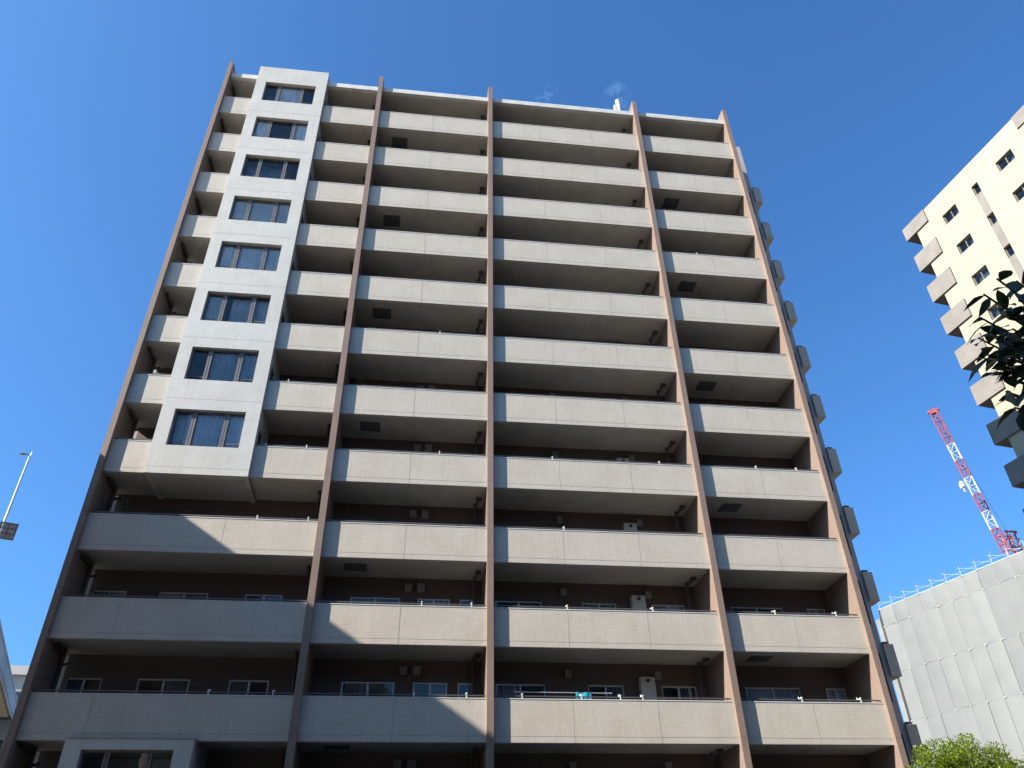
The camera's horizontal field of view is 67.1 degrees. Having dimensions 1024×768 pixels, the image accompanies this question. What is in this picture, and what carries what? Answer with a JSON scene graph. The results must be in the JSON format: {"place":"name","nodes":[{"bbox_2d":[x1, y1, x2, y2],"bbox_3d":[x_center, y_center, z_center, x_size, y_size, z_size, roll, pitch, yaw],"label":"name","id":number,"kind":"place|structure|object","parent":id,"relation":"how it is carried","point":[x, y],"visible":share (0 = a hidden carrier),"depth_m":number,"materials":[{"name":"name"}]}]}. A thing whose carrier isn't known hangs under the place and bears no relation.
{"place":"outdoors","nodes":[
{"label":"outdoors","id":0,"kind":"place"},
{"bbox_2d":[10,665,28,699],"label":"office building","id":1,"kind":"structure","parent":0,"point":[19,673],"depth_m":88.88,"materials":[{"name":"white concrete"}]},
{"bbox_2d":[117,496,131,513],"bbox_3d":[-13.823,4.962,27.240,0.580,2.061,0.670,13,-37,-19],"label":"potted plant","id":2,"kind":"object","parent":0,"point":[126,507],"visible":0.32,"depth_m":27.52,"materials":[{"name":"green plant"}]},
{"bbox_2d":[0,61,923,767],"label":"apartment building","id":3,"kind":"structure","parent":0,"point":[554,453],"depth_m":29.86,"materials":[{"name":"grey concrete"}]},
{"bbox_2d":[62,678,102,692],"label":"window","id":4,"kind":"structure","parent":3,"relation":"in","point":[71,683],"depth_m":25.40,"materials":[{"name":"silver metal"}]},
{"bbox_2d":[91,590,126,597],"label":"window","id":5,"kind":"structure","parent":3,"relation":"in","point":[95,592],"depth_m":27.14,"materials":[{"name":"grey glass"}]},
{"bbox_2d":[78,750,172,767],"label":"window","id":6,"kind":"structure","parent":3,"relation":"in","point":[107,754],"depth_m":22.59,"materials":[{"name":"grey metal"}]},
{"bbox_2d":[135,679,189,693],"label":"window","id":7,"kind":"structure","parent":3,"relation":"in","point":[171,684],"depth_m":25.72,"materials":[{"name":"glass"}]},
{"bbox_2d":[158,592,208,599],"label":"window","id":8,"kind":"structure","parent":3,"relation":"in","point":[165,594],"depth_m":27.41,"materials":[{"name":"silver metal"}]},
{"bbox_2d":[167,411,245,447],"bbox_3d":[-11.443,1.843,29.144,2.590,1.580,0.430,3,-35,-6],"label":"window","id":9,"kind":"structure","parent":3,"relation":"in","point":[209,429],"depth_m":29.17,"materials":[{"name":"blue glass"}]},
{"bbox_2d":[185,349,258,381],"bbox_3d":[-11.476,-0.644,30.735,2.590,1.580,0.200,3,-35,-6],"label":"window","id":10,"kind":"structure","parent":3,"relation":"in","point":[236,366],"depth_m":30.85,"materials":[{"name":"blue glass"}]},
{"bbox_2d":[202,293,270,323],"bbox_3d":[-11.531,-3.025,32.477,2.590,1.580,0.340,3,-35,-6],"label":"window","id":11,"kind":"structure","parent":3,"relation":"in","point":[254,311],"depth_m":32.62,"materials":[{"name":"blue glass"}]},
{"bbox_2d":[227,680,268,694],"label":"window","id":12,"kind":"structure","parent":3,"relation":"in","point":[234,685],"depth_m":25.97,"materials":[{"name":"silver glass"}]},
{"bbox_2d":[216,243,280,270],"bbox_3d":[-11.569,-5.488,34.103,2.590,1.580,0.195,3,-35,-6],"label":"window","id":13,"kind":"structure","parent":3,"relation":"in","point":[237,256],"depth_m":34.22,"materials":[{"name":"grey glass"}]},
{"bbox_2d":[230,198,290,223],"bbox_3d":[-11.615,-7.916,35.777,2.590,1.580,0.171,3,-35,-6],"label":"window","id":14,"kind":"structure","parent":3,"relation":"in","point":[243,209],"depth_m":35.93,"materials":[{"name":"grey glass"}]},
{"bbox_2d":[244,594,282,601],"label":"window","id":15,"kind":"structure","parent":3,"relation":"in","point":[252,595],"depth_m":27.72,"materials":[{"name":"silver metal"}]},
{"bbox_2d":[241,157,299,179],"bbox_3d":[-11.690,-10.204,37.653,2.590,1.580,0.640,3,-35,-6],"label":"window","id":16,"kind":"structure","parent":3,"relation":"in","point":[258,171],"depth_m":37.91,"materials":[{"name":"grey glass"}]},
{"bbox_2d":[252,119,307,140],"bbox_3d":[-11.709,-12.754,39.153,2.590,1.580,0.185,3,-35,-6],"label":"window","id":17,"kind":"structure","parent":3,"relation":"in","point":[263,128],"depth_m":39.31,"materials":[{"name":"blue glass"}]},
{"bbox_2d":[262,84,314,103],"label":"window","id":18,"kind":"structure","parent":3,"relation":"in","point":[283,95],"depth_m":41.02,"materials":[{"name":"blue glass"}]},
{"bbox_2d":[357,375,365,384],"bbox_3d":[-6.238,0.570,31.293,0.689,1.857,0.720,-14,-37,18],"label":"potted plant","id":19,"kind":"object","parent":3,"relation":"on","point":[360,383],"visible":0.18,"depth_m":31.53,"materials":[{"name":"green plant"}]},
{"bbox_2d":[340,681,394,696],"bbox_3d":[-4.940,11.066,25.937,1.840,2.110,0.185,3,-35,-6],"label":"window","id":20,"kind":"structure","parent":3,"relation":"in","point":[346,687],"depth_m":26.39,"materials":[{"name":"silver metal"}]},
{"bbox_2d":[350,597,399,604],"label":"window","id":21,"kind":"structure","parent":3,"relation":"in","point":[369,598],"depth_m":28.10,"materials":[{"name":"silver metal"}]},
{"bbox_2d":[412,683,446,696],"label":"window","id":22,"kind":"structure","parent":3,"relation":"in","point":[434,688],"depth_m":26.67,"materials":[{"name":"glass"}]},
{"bbox_2d":[417,599,449,605],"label":"window","id":23,"kind":"structure","parent":3,"relation":"in","point":[441,601],"depth_m":28.38,"materials":[{"name":"silver metal"}]},
{"bbox_2d":[458,683,470,697],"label":"window","id":24,"kind":"structure","parent":3,"relation":"in","point":[468,685],"depth_m":26.78,"materials":[{"name":"silver metal"}]},
{"bbox_2d":[460,600,472,606],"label":"window","id":25,"kind":"structure","parent":3,"relation":"in","point":[461,601],"depth_m":28.49,"materials":[{"name":"glass"}]},
{"bbox_2d":[495,601,541,607],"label":"window","id":26,"kind":"structure","parent":3,"relation":"in","point":[520,603],"depth_m":28.73,"materials":[{"name":"silver metal"}]},
{"bbox_2d":[496,684,545,698],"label":"window","id":27,"kind":"structure","parent":3,"relation":"in","point":[501,689],"depth_m":26.97,"materials":[{"name":"silver metal"}]},
{"bbox_2d":[514,691,611,693],"bbox_3d":[1.682,10.169,25.457,3.280,0.044,0.044,3,-35,-6],"label":"laundry pole","id":28,"kind":"object","parent":3,"relation":"attached to","point":[558,692],"visible":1,"depth_m":25.41,"materials":[{"name":"metal"}]},
{"bbox_2d":[575,692,591,698],"bbox_3d":[2.361,10.417,25.385,0.520,0.550,0.064,3,-35,-6],"label":"towel","id":29,"kind":"object","parent":28,"relation":"hanging from","point":[584,693],"visible":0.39,"depth_m":25.49,"materials":[{"name":"teal fabric"}]},
{"bbox_2d":[582,603,615,609],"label":"window","id":30,"kind":"structure","parent":3,"relation":"in","point":[598,605],"depth_m":29.05,"materials":[{"name":"silver metal"}]},
{"bbox_2d":[588,685,624,699],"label":"window","id":31,"kind":"structure","parent":3,"relation":"in","point":[615,690],"depth_m":27.34,"materials":[{"name":"blue glass"}]},
{"bbox_2d":[652,605,684,611],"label":"window","id":32,"kind":"structure","parent":3,"relation":"in","point":[677,607],"depth_m":29.34,"materials":[{"name":"glass"}]},
{"bbox_2d":[661,686,697,699],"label":"window","id":33,"kind":"structure","parent":3,"relation":"in","point":[683,691],"depth_m":27.63,"materials":[{"name":"silver metal"}]},
{"bbox_2d":[731,607,782,613],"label":"window","id":34,"kind":"structure","parent":3,"relation":"in","point":[756,608],"depth_m":29.68,"materials":[{"name":"silver metal"}]},
{"bbox_2d":[745,687,801,701],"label":"window","id":35,"kind":"structure","parent":3,"relation":"in","point":[751,692],"depth_m":28.01,"materials":[{"name":"glass"}]},
{"bbox_2d":[807,609,824,614],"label":"window","id":36,"kind":"structure","parent":3,"relation":"in","point":[808,610],"depth_m":29.96,"materials":[{"name":"glass"}]},
{"bbox_2d":[825,688,847,701],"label":"window","id":37,"kind":"structure","parent":3,"relation":"in","point":[832,693],"depth_m":28.25,"materials":[{"name":"glass"}]},
{"bbox_2d":[0,0,1023,766],"label":"sky","id":38,"kind":"structure","parent":0,"point":[848,119],"materials":[{"name":"blue"}]},
{"bbox_2d":[876,538,1023,767],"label":"sheeted building","id":39,"kind":"structure","parent":0,"point":[957,643],"depth_m":77.65,"materials":[{"name":"white fabric"}]},
{"bbox_2d":[902,105,1023,512],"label":"cream tower","id":40,"kind":"structure","parent":0,"point":[965,227],"depth_m":52.86,"materials":[{"name":"beige concrete"}]},
{"bbox_2d":[944,205,958,223],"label":"window","id":41,"kind":"structure","parent":40,"relation":"in","point":[957,211],"depth_m":56.40,"materials":[{"name":"grey metal"}]},
{"bbox_2d":[958,234,973,252],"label":"window","id":42,"kind":"structure","parent":40,"relation":"in","point":[972,241],"depth_m":54.65,"materials":[{"name":"grey metal"}]},
{"bbox_2d":[973,266,989,284],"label":"window","id":43,"kind":"structure","parent":40,"relation":"in","point":[986,274],"depth_m":53.10,"materials":[{"name":"glass"}]},
{"bbox_2d":[989,304,1004,318],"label":"window","id":44,"kind":"structure","parent":40,"relation":"in","point":[997,311],"depth_m":51.61,"materials":[{"name":"grey metal"}]},
{"bbox_2d":[997,150,1014,170],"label":"window","id":45,"kind":"structure","parent":40,"relation":"in","point":[1012,157],"depth_m":52.45,"materials":[{"name":"grey metal"}]},
{"bbox_2d":[1014,185,1023,201],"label":"window","id":46,"kind":"structure","parent":40,"relation":"in","point":[1023,185],"depth_m":50.94,"materials":[{"name":"grey metal"}]},
{"label":"ground","id":47,"kind":"structure","parent":0,"visible":0},
{"bbox_2d":[0,719,11,753],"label":"glass office","id":48,"kind":"structure","parent":47,"relation":"on","point":[4,726],"depth_m":74.22,"materials":[{"name":"metal"}]},
{"bbox_2d":[0,620,17,719],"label":"elevated expressway","id":49,"kind":"structure","parent":47,"relation":"on","point":[8,700],"depth_m":68.16,"materials":[{"name":"concrete"}]},
{"bbox_2d":[0,452,32,540],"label":"street lamp","id":50,"kind":"object","parent":49,"relation":"on","point":[8,530],"visible":1,"depth_m":58.45,"materials":[{"name":"metal"}]},
{"bbox_2d":[905,733,1017,767],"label":"bushy tree","id":51,"kind":"object","parent":47,"relation":"on","point":[962,756],"visible":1,"depth_m":20.42,"materials":[{"name":"green plant"}]},
{"bbox_2d":[927,408,1023,555],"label":"tower crane","id":52,"kind":"object","parent":47,"relation":"on","point":[932,412],"visible":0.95,"depth_m":95.79,"materials":[{"name":"red metal"}]},
{"bbox_2d":[963,270,1023,431],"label":"evergreen tree","id":53,"kind":"object","parent":47,"relation":"on","point":[1011,374],"visible":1,"depth_m":3.15,"materials":[{"name":"green plant"}]},
{"bbox_2d":[1003,758,1023,767],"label":"bushy tree","id":54,"kind":"object","parent":47,"relation":"on","point":[1019,766],"visible":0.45,"depth_m":21.38,"materials":[{"name":"green plant"}]}
]}

